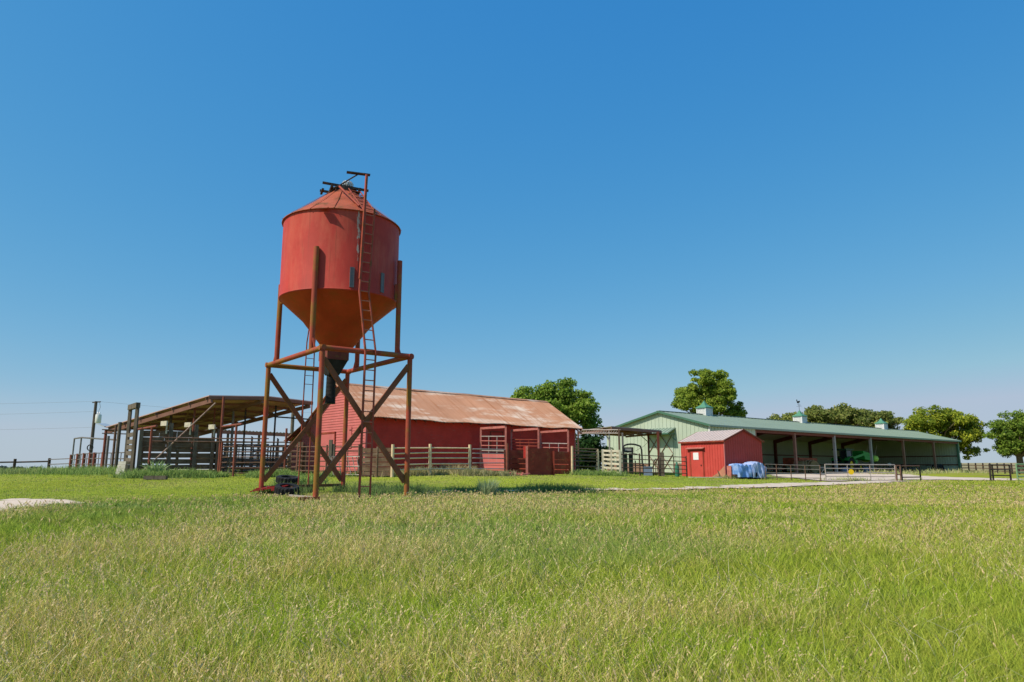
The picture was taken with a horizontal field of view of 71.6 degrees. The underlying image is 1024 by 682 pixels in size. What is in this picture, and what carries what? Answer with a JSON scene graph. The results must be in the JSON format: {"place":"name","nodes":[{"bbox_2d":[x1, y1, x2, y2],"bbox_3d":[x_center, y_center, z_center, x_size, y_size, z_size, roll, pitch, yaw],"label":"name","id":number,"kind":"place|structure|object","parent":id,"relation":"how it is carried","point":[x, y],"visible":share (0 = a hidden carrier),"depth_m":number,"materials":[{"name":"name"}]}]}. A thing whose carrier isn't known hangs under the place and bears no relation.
{"place":"outdoors","nodes":[
{"label":"outdoors","id":0,"kind":"place"},
{"bbox_2d":[0,498,83,511],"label":"gravel track","id":1,"kind":"structure","parent":0,"point":[14,501],"depth_m":19.77,"materials":[{"name":"beige gravel"}]},
{"bbox_2d":[0,479,1023,681],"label":"pasture grass","id":2,"kind":"structure","parent":0,"point":[976,647],"depth_m":7.96,"materials":[{"name":"green plant"}]},
{"bbox_2d":[0,463,1023,681],"bbox_3d":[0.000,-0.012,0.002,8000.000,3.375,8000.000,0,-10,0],"label":"ground","id":3,"kind":"structure","parent":0,"point":[974,475],"depth_m":30.20,"materials":[{"name":"green plant"}]},
{"bbox_2d":[0,458,50,469],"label":"rail fence","id":4,"kind":"object","parent":3,"relation":"on","point":[14,461],"visible":0.74,"depth_m":51.22,"materials":[{"name":"metal"}]},
{"bbox_2d":[47,458,68,467],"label":"pipe fence","id":5,"kind":"object","parent":3,"relation":"on","point":[49,459],"visible":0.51,"depth_m":50.48,"materials":[{"name":"metal"}]},
{"bbox_2d":[71,437,116,467],"bbox_3d":[-26.764,7.139,45.111,9.353,2.228,0.348,-10,-14,44],"label":"overhead frame","id":6,"kind":"object","parent":3,"relation":"on","point":[80,438],"visible":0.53,"depth_m":46.45,"materials":[{"name":"grey metal"}]},
{"bbox_2d":[69,452,123,467],"bbox_3d":[-25.617,7.456,43.285,0.469,1.285,13.670,9,-14,-41],"label":"pipe pen","id":7,"kind":"object","parent":3,"relation":"on","point":[92,456],"visible":0.56,"depth_m":43.35,"materials":[{"name":"grey metal"}]},
{"bbox_2d":[116,461,129,474],"bbox_3d":[-19.133,6.278,35.047,0.520,0.651,0.599,-2,-10,10],"label":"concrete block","id":8,"kind":"object","parent":3,"relation":"on","point":[125,465],"visible":0.62,"depth_m":34.80,"materials":[{"name":"white concrete"}]},
{"bbox_2d":[122,402,140,471],"bbox_3d":[-19.236,4.991,35.785,0.200,3.682,2.489,7,-13,-36],"label":"timber portal","id":9,"kind":"object","parent":3,"relation":"on","point":[133,434],"visible":0.81,"depth_m":35.28,"materials":[{"name":"wood"}]},
{"bbox_2d":[134,425,157,468],"bbox_3d":[-17.939,5.422,34.591,0.116,2.502,3.332,9,-14,-41],"label":"pipe hoop","id":10,"kind":"object","parent":3,"relation":"on","point":[150,442],"visible":0.55,"depth_m":33.98,"materials":[{"name":"metal"}]},
{"bbox_2d":[4,401,288,460],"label":"utility pole","id":11,"kind":"object","parent":3,"relation":"on","point":[97,417],"visible":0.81,"depth_m":69.57,"materials":[{"name":"brown wood"}]},
{"bbox_2d":[143,476,167,479],"bbox_3d":[-15.687,6.064,31.225,0.927,0.260,0.296,1,-10,-5],"label":"sleeper","id":12,"kind":"object","parent":3,"relation":"on","point":[153,477],"visible":0.82,"depth_m":31.11,"materials":[{"name":"wood"}]},
{"bbox_2d":[142,459,169,471],"bbox_3d":[-16.880,5.991,33.612,1.570,0.890,1.579,0,-10,0],"label":"leafy weed","id":13,"kind":"object","parent":3,"relation":"on","point":[156,465],"visible":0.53,"depth_m":33.54,"materials":[{"name":"green plant"}]},
{"bbox_2d":[136,421,219,471],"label":"plank wall","id":14,"kind":"structure","parent":3,"relation":"on","point":[160,447],"depth_m":35.36,"materials":[{"name":"brown wood"}]},
{"bbox_2d":[141,441,215,469],"bbox_3d":[-18.138,6.385,38.910,4.076,1.960,0.239,5,-11,-25],"label":"board pen","id":15,"kind":"object","parent":3,"relation":"on","point":[178,448],"visible":0.06,"depth_m":38.83,"materials":[{"name":"grey wood"}]},
{"bbox_2d":[150,403,215,464],"bbox_3d":[-16.281,4.676,34.772,3.103,3.490,0.072,7,-12,-33],"label":"leaning pole","id":16,"kind":"object","parent":3,"relation":"on","point":[157,457],"visible":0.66,"depth_m":34.87,"materials":[{"name":"brown metal"}]},
{"bbox_2d":[96,395,311,472],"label":"cattle shed","id":17,"kind":"structure","parent":3,"relation":"on","point":[226,409],"depth_m":38.64,"materials":[{"name":"brown metal"}]},
{"bbox_2d":[222,445,225,469],"bbox_3d":[-16.420,6.741,40.446,0.125,1.662,0.120,0,-10,0],"label":"pen post","id":18,"kind":"object","parent":3,"relation":"on","point":[224,458],"visible":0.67,"depth_m":40.42,"materials":[{"name":"metal"}]},
{"bbox_2d":[217,423,242,476],"bbox_3d":[-13.868,5.404,34.836,0.116,2.651,2.492,10,-14,-43],"label":"pipe hoop","id":19,"kind":"object","parent":3,"relation":"on","point":[235,441],"visible":0.76,"depth_m":34.52,"materials":[{"name":"metal"}]},
{"bbox_2d":[221,444,251,471],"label":"stock gate","id":20,"kind":"structure","parent":3,"relation":"on","point":[236,460],"depth_m":39.12,"materials":[{"name":"grey metal"}]},
{"bbox_2d":[195,429,291,469],"bbox_3d":[-17.157,7.136,46.019,6.409,2.719,1.728,4,-11,-23],"label":"fence","id":21,"kind":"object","parent":3,"relation":"on","point":[239,432],"depth_m":45.40,"materials":[{"name":"metal"}]},
{"bbox_2d":[222,458,289,469],"bbox_3d":[-15.383,7.450,42.700,3.885,1.108,0.169,5,-11,-27],"label":"board pen","id":22,"kind":"object","parent":3,"relation":"on","point":[287,459],"visible":0.19,"depth_m":42.50,"materials":[{"name":"grey wood"}]},
{"bbox_2d":[235,444,268,469],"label":"stock gate","id":23,"kind":"structure","parent":22,"relation":"attached to","point":[255,454],"depth_m":42.40,"materials":[{"name":"metal"}]},
{"bbox_2d":[219,428,297,473],"bbox_3d":[-12.655,5.627,35.552,3.797,2.508,0.342,2,-10,-9],"label":"pipe fence","id":24,"kind":"object","parent":3,"relation":"on","point":[222,451],"visible":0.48,"depth_m":35.39,"materials":[{"name":"brown metal"}]},
{"bbox_2d":[152,437,268,442],"bbox_3d":[-14.811,4.873,34.956,5.361,0.246,0.093,3,-11,-16],"label":"pipe rail","id":25,"kind":"object","parent":24,"relation":"attached to","point":[206,438],"visible":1,"depth_m":34.84,"materials":[{"name":"brown metal"}]},
{"bbox_2d":[251,445,282,470],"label":"stock gate","id":26,"kind":"structure","parent":3,"relation":"on","point":[258,460],"depth_m":40.26,"materials":[{"name":"metal"}]},
{"bbox_2d":[250,485,288,491],"bbox_3d":[-7.733,4.731,22.797,1.210,0.235,0.565,0,-10,0],"label":"scrap frame","id":27,"kind":"object","parent":3,"relation":"on","point":[267,487],"visible":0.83,"depth_m":22.56,"materials":[{"name":"brown metal"}]},
{"bbox_2d":[246,413,294,469],"bbox_3d":[-19.929,7.817,58.153,0.606,6.020,7.308,-2,-11,14],"label":"utility pole","id":28,"kind":"object","parent":3,"relation":"on","point":[292,425],"visible":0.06,"depth_m":61.55,"materials":[{"name":"wood"}]},
{"bbox_2d":[269,445,296,470],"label":"stock gate","id":29,"kind":"structure","parent":3,"relation":"on","point":[275,455],"depth_m":38.18,"materials":[{"name":"grey metal"}]},
{"bbox_2d":[274,483,298,495],"bbox_3d":[-7.153,4.751,22.514,0.779,0.478,0.789,0,-10,0],"label":"tyre","id":30,"kind":"object","parent":3,"relation":"on","point":[279,489],"visible":0.74,"depth_m":22.28,"materials":[{"name":"rubber"}]},
{"bbox_2d":[275,475,299,483],"bbox_3d":[-7.857,4.857,24.832,0.810,0.331,0.811,0,-10,0],"label":"tyre","id":31,"kind":"object","parent":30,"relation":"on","point":[293,479],"visible":0.79,"depth_m":24.58,"materials":[{"name":"rubber"}]},
{"bbox_2d":[297,442,306,474],"bbox_3d":[-10.625,5.994,35.830,0.410,1.763,0.290,0,-10,0],"label":"gate post","id":32,"kind":"object","parent":3,"relation":"on","point":[303,458],"visible":0.46,"depth_m":35.77,"materials":[{"name":"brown wood"}]},
{"bbox_2d":[296,445,359,473],"bbox_3d":[-9.045,5.927,34.759,4.089,1.684,0.119,-5,-12,28],"label":"pipe fence","id":33,"kind":"object","parent":3,"relation":"on","point":[306,456],"visible":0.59,"depth_m":34.90,"materials":[{"name":"brown metal"}]},
{"bbox_2d":[328,440,334,460],"bbox_3d":[-8.782,5.693,34.538,0.330,1.753,0.160,0,-10,0],"label":"gate post","id":34,"kind":"object","parent":3,"relation":"on","point":[331,451],"visible":0.43,"depth_m":34.55,"materials":[{"name":"grey wood"}]},
{"bbox_2d":[257,171,413,500],"bbox_3d":[-5.640,-0.220,22.959,3.869,10.532,4.786,7,-13,-36],"label":"feed bin","id":35,"kind":"object","parent":3,"relation":"on","point":[339,290],"visible":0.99,"depth_m":21.88,"materials":[{"name":"red metal"}]},
{"bbox_2d":[329,456,364,474],"bbox_3d":[-7.746,5.895,33.538,1.758,0.885,0.532,0,-10,0],"label":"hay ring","id":36,"kind":"object","parent":3,"relation":"on","point":[349,466],"visible":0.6,"depth_m":33.69,"materials":[{"name":"grey metal"}]},
{"bbox_2d":[361,447,390,476],"bbox_3d":[-6.390,5.723,33.173,1.586,1.555,0.185,-3,-11,17],"label":"plank fence","id":37,"kind":"object","parent":3,"relation":"on","point":[377,461],"visible":0.69,"depth_m":33.13,"materials":[{"name":"brown wood"}]},
{"bbox_2d":[390,444,470,476],"bbox_3d":[-3.848,5.831,34.240,4.467,1.726,0.226,8,-13,-36],"label":"rail fence","id":38,"kind":"object","parent":3,"relation":"on","point":[430,457],"visible":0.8,"depth_m":34.31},
{"bbox_2d":[284,383,582,473],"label":"red barn","id":39,"kind":"structure","parent":3,"relation":"on","point":[444,419],"depth_m":39.33,"materials":[{"name":"paint"}]},
{"bbox_2d":[320,432,335,472],"bbox_3d":[-9.906,6.056,37.925,0.050,2.350,1.700,9,-14,-42],"label":"door","id":40,"kind":"structure","parent":39,"relation":"in","point":[325,436],"depth_m":38.10,"materials":[{"name":"red wood"}]},
{"bbox_2d":[474,476,500,495],"bbox_3d":[-0.809,4.521,22.177,1.083,0.654,1.063,0,-10,0],"label":"tall weed","id":41,"kind":"object","parent":3,"relation":"on","point":[487,488],"visible":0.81,"depth_m":21.98,"materials":[{"name":"green plant"}]},
{"bbox_2d":[473,448,505,472],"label":"rail fence","id":42,"kind":"object","parent":3,"relation":"on","point":[504,462],"visible":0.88,"depth_m":36.49,"materials":[{"name":"metal"}]},
{"bbox_2d":[480,426,506,470],"bbox_3d":[-1.039,6.005,38.699,2.048,2.671,0.141,-9,-14,42],"label":"gate","id":43,"kind":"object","parent":3,"relation":"on","point":[490,455],"visible":0.81,"depth_m":38.71,"materials":[{"name":"red metal"}]},
{"bbox_2d":[0,463,1002,496],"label":"weeds","id":44,"kind":"object","parent":3,"relation":"on","point":[378,489],"visible":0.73,"depth_m":33.27,"materials":[{"name":"green plant"}]},
{"bbox_2d":[506,443,508,471],"bbox_3d":[-0.248,6.180,36.787,0.150,1.720,0.150,0,-10,0],"label":"gate post","id":45,"kind":"object","parent":3,"relation":"on","point":[507,456],"visible":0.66,"depth_m":36.77,"materials":[{"name":"red wood"}]},
{"bbox_2d":[509,472,529,474],"bbox_3d":[-0.173,6.724,35.932,2.217,0.159,0.626,0,-10,0],"label":"plank pile","id":46,"kind":"object","parent":3,"relation":"on","point":[520,474],"visible":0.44,"depth_m":35.92,"materials":[{"name":"brown wood"}]},
{"bbox_2d":[511,428,538,468],"bbox_3d":[0.731,6.351,40.618,2.210,2.681,0.141,-9,-14,42],"label":"overhead frame","id":47,"kind":"object","parent":3,"relation":"on","point":[526,429],"visible":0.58,"depth_m":40.79,"materials":[{"name":"metal"}]},
{"bbox_2d":[523,446,554,475],"bbox_3d":[1.465,6.418,37.662,1.959,1.639,0.473,5,-11,-25],"label":"sorting panel","id":48,"kind":"object","parent":3,"relation":"on","point":[530,455],"visible":0.91,"depth_m":37.67,"materials":[{"name":"red paint"}]},
{"bbox_2d":[509,450,570,473],"bbox_3d":[1.534,6.847,39.569,4.198,1.507,0.238,6,-12,-29],"label":"board pen","id":49,"kind":"object","parent":3,"relation":"on","point":[562,457],"visible":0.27,"depth_m":39.62,"materials":[{"name":"brown wood"}]},
{"bbox_2d":[540,429,568,469],"bbox_3d":[2.499,6.617,41.992,2.230,2.685,0.141,-9,-14,41],"label":"overhead frame","id":50,"kind":"object","parent":3,"relation":"on","point":[564,430],"visible":0.39,"depth_m":41.80,"materials":[{"name":"metal"}]},
{"bbox_2d":[510,377,603,437],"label":"pecan tree","id":51,"kind":"object","parent":3,"relation":"on","point":[562,395],"visible":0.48,"depth_m":68.96,"materials":[{"name":"green plant"}]},
{"bbox_2d":[571,446,598,474],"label":"rail fence","id":52,"kind":"object","parent":3,"relation":"on","point":[572,457],"visible":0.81,"depth_m":40.89,"materials":[{"name":"brown wood"}]},
{"bbox_2d":[576,434,614,470],"bbox_3d":[6.495,9.370,59.322,4.647,3.746,3.123,0,-10,0],"label":"cedar bush","id":53,"kind":"object","parent":3,"relation":"on","point":[588,441],"visible":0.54,"depth_m":58.67,"materials":[{"name":"green plant"}]},
{"bbox_2d":[576,450,621,470],"bbox_3d":[6.347,8.958,52.260,4.279,1.839,0.153,6,-12,-28],"label":"pen fence","id":54,"kind":"object","parent":3,"relation":"on","point":[601,456],"visible":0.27,"depth_m":52.40,"materials":[{"name":"grey metal"}]},
{"bbox_2d":[602,449,620,472],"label":"plank gate","id":55,"kind":"structure","parent":3,"relation":"on","point":[611,459],"depth_m":42.17,"materials":[{"name":"beige wood"}]},
{"bbox_2d":[609,452,613,470],"bbox_3d":[5.968,7.360,42.567,0.300,1.350,0.065,0,-10,0],"label":"plywood board","id":56,"kind":"object","parent":3,"relation":"on","point":[610,461],"visible":0.43,"depth_m":42.59,"materials":[{"name":"beige wood"}]},
{"bbox_2d":[616,452,618,471],"bbox_3d":[6.445,7.385,42.766,0.280,1.400,0.065,0,-10,0],"label":"plywood board","id":57,"kind":"object","parent":3,"relation":"on","point":[617,457],"visible":0.32,"depth_m":42.81,"materials":[{"name":"beige wood"}]},
{"bbox_2d":[577,426,661,474],"bbox_3d":[7.809,8.211,52.208,6.705,3.442,14.773,0,-10,0],"label":"tin canopy","id":58,"kind":"object","parent":3,"relation":"on","point":[609,431],"visible":0.91,"depth_m":50.05,"materials":[{"name":"brown metal"}]},
{"bbox_2d":[622,443,645,474],"bbox_3d":[7.918,7.630,45.914,1.482,2.005,0.621,0,-10,0],"label":"squeeze chute","id":59,"kind":"object","parent":3,"relation":"on","point":[626,450],"visible":0.89,"depth_m":45.93,"materials":[{"name":"black metal"}]},
{"bbox_2d":[644,467,651,474],"bbox_3d":[8.606,8.220,44.861,0.540,0.555,0.085,0,-10,0],"label":"blue panel","id":60,"kind":"object","parent":3,"relation":"on","point":[647,470],"visible":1,"depth_m":44.85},
{"bbox_2d":[621,453,687,476],"bbox_3d":[8.972,7.892,44.542,7.058,1.606,0.126,9,-14,-42],"label":"pipe fence","id":61,"kind":"object","parent":3,"relation":"on","point":[640,468],"visible":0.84,"depth_m":44.44,"materials":[{"name":"brown metal"}]},
{"bbox_2d":[653,456,659,475],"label":"head gate","id":62,"kind":"structure","parent":3,"relation":"on","point":[658,466],"depth_m":45.12,"materials":[{"name":"metal"}]},
{"bbox_2d":[659,452,664,475],"bbox_3d":[9.581,7.928,45.312,0.260,1.600,0.240,0,-10,0],"label":"timber post","id":63,"kind":"object","parent":3,"relation":"on","point":[661,462],"visible":0.64,"depth_m":45.21,"materials":[{"name":"wood"}]},
{"bbox_2d":[675,462,678,476],"bbox_3d":[10.829,8.411,46.546,0.280,0.950,0.280,0,-10,0],"label":"gas cylinder","id":64,"kind":"object","parent":3,"relation":"on","point":[676,470],"visible":1,"depth_m":46.43,"materials":[{"name":"green metal"}]},
{"bbox_2d":[689,477,721,477],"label":"loose boards","id":65,"kind":"object","parent":3,"relation":"on","point":[705,477],"visible":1,"depth_m":44.46,"materials":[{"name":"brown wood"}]},
{"bbox_2d":[670,368,747,416],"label":"pecan tree","id":66,"kind":"object","parent":3,"relation":"on","point":[719,395],"visible":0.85,"depth_m":97.01,"materials":[{"name":"green plant"}]},
{"bbox_2d":[678,429,763,477],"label":"red shed","id":67,"kind":"structure","parent":3,"relation":"on","point":[708,453],"depth_m":47.74,"materials":[{"name":"metal"}]},
{"bbox_2d":[690,449,704,476],"bbox_3d":[12.577,8.383,48.255,0.068,2.000,1.210,7,-12,-32],"label":"door","id":68,"kind":"structure","parent":67,"relation":"in","point":[696,455],"depth_m":48.25,"materials":[{"name":"red metal"}]},
{"bbox_2d":[727,461,766,478],"bbox_3d":[15.293,8.393,46.188,2.740,1.114,1.266,7,-12,-32],"label":"tarped trailer","id":69,"kind":"object","parent":3,"relation":"on","point":[753,470],"visible":0.98,"depth_m":45.71,"materials":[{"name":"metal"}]},
{"bbox_2d":[653,481,892,488],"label":"gravel drive","id":70,"kind":"structure","parent":3,"relation":"on","point":[778,484],"depth_m":34.75,"materials":[{"name":"beige gravel"}]},
{"bbox_2d":[824,464,895,480],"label":"farm gate","id":71,"kind":"structure","parent":70,"relation":"on","point":[847,472],"depth_m":45.61,"materials":[{"name":"grey metal"}]},
{"bbox_2d":[766,411,796,420],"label":"oak tree","id":72,"kind":"object","parent":3,"relation":"on","point":[788,417],"visible":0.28,"depth_m":148.34,"materials":[{"name":"green plant"}]},
{"bbox_2d":[607,400,961,473],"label":"green barn","id":73,"kind":"structure","parent":3,"relation":"on","point":[799,436],"depth_m":77.97,"materials":[{"name":"green metal"}]},
{"bbox_2d":[649,435,660,471],"bbox_3d":[12.563,9.979,62.620,0.109,3.300,1.370,8,-13,-38],"label":"door","id":74,"kind":"structure","parent":73,"relation":"in","point":[652,438],"depth_m":62.73,"materials":[{"name":"green"}]},
{"bbox_2d":[660,434,673,472],"bbox_3d":[13.447,9.783,61.535,0.109,3.300,1.370,8,-13,-38],"label":"door","id":75,"kind":"structure","parent":73,"relation":"in","point":[666,441],"depth_m":61.52,"materials":[{"name":"white"}]},
{"bbox_2d":[764,465,779,471],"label":"farm implement","id":76,"kind":"object","parent":73,"relation":"on","point":[774,470],"visible":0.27,"depth_m":69.05,"materials":[{"name":"metal"}]},
{"bbox_2d":[779,458,816,472],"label":"farm wagon","id":77,"kind":"object","parent":73,"relation":"on","point":[788,461],"visible":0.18,"depth_m":74.12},
{"bbox_2d":[794,461,807,472],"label":"hay bale","id":78,"kind":"object","parent":73,"relation":"on","point":[801,467],"visible":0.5,"depth_m":71.48},
{"bbox_2d":[806,460,818,472],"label":"hay bale","id":79,"kind":"object","parent":73,"relation":"on","point":[811,462],"visible":0.56,"depth_m":72.26},
{"bbox_2d":[840,467,848,471],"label":"drum","id":80,"kind":"object","parent":73,"relation":"on","point":[843,470],"visible":0.6,"depth_m":74.76,"materials":[{"name":"metal"}]},
{"bbox_2d":[831,446,878,471],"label":"tractor","id":81,"kind":"object","parent":73,"relation":"on","point":[847,456],"visible":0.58,"depth_m":78.70,"materials":[{"name":"metal"}]},
{"bbox_2d":[765,464,820,480],"bbox_3d":[17.995,8.505,45.479,3.378,1.246,0.109,-2,-10,12],"label":"pipe fence","id":82,"kind":"object","parent":3,"relation":"on","point":[790,468],"visible":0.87,"depth_m":45.50,"materials":[{"name":"metal"}]},
{"bbox_2d":[802,402,870,426],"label":"oak tree","id":83,"kind":"object","parent":3,"relation":"on","point":[842,414],"visible":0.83,"depth_m":142.12,"materials":[{"name":"green plant"}]},
{"bbox_2d":[859,408,902,428],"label":"oak tree","id":84,"kind":"object","parent":3,"relation":"on","point":[887,417],"visible":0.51,"depth_m":146.93,"materials":[{"name":"green plant"}]},
{"bbox_2d":[766,473,1021,480],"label":"gravel yard","id":85,"kind":"structure","parent":3,"relation":"on","point":[815,476],"depth_m":56.60,"materials":[{"name":"beige gravel"}]},
{"bbox_2d":[895,465,901,481],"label":"brace posts","id":86,"kind":"object","parent":3,"relation":"on","point":[900,474],"visible":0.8,"depth_m":45.57,"materials":[{"name":"wood"}]},
{"bbox_2d":[901,465,921,481],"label":"rail fence","id":87,"kind":"object","parent":3,"relation":"on","point":[919,476],"visible":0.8,"depth_m":46.40,"materials":[{"name":"metal"}]},
{"bbox_2d":[900,404,989,459],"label":"oak tree","id":88,"kind":"object","parent":3,"relation":"on","point":[947,422],"visible":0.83,"depth_m":115.45,"materials":[{"name":"green plant"}]},
{"bbox_2d":[961,463,1023,473],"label":"wire fence","id":89,"kind":"object","parent":3,"relation":"on","point":[983,465],"visible":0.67,"depth_m":87.56,"materials":[{"name":"metal"}]},
{"bbox_2d":[988,464,1011,480],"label":"rail fence","id":90,"kind":"object","parent":3,"relation":"on","point":[991,469],"visible":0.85,"depth_m":47.84,"materials":[{"name":"wood"}]},
{"bbox_2d":[982,409,1023,473],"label":"oak tree","id":91,"kind":"object","parent":3,"relation":"on","point":[1008,436],"visible":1,"depth_m":106.51,"materials":[{"name":"green plant"}]},
{"bbox_2d":[1015,464,1023,480],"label":"farm gate","id":92,"kind":"structure","parent":3,"relation":"on","point":[1017,472],"depth_m":47.20,"materials":[{"name":"metal"}]},
{"bbox_2d":[0,470,1023,503],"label":"mown grass","id":93,"kind":"structure","parent":0,"point":[191,482],"depth_m":29.52,"materials":[{"name":"green plant"}]},
{"bbox_2d":[0,0,1023,467],"label":"sky","id":94,"kind":"structure","parent":0,"point":[809,202],"materials":[{"name":"blue"}]},
{"bbox_2d":[450,488,648,490],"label":"gravel path","id":95,"kind":"structure","parent":0,"point":[592,488],"depth_m":27.39,"materials":[{"name":"beige gravel"}]}
]}

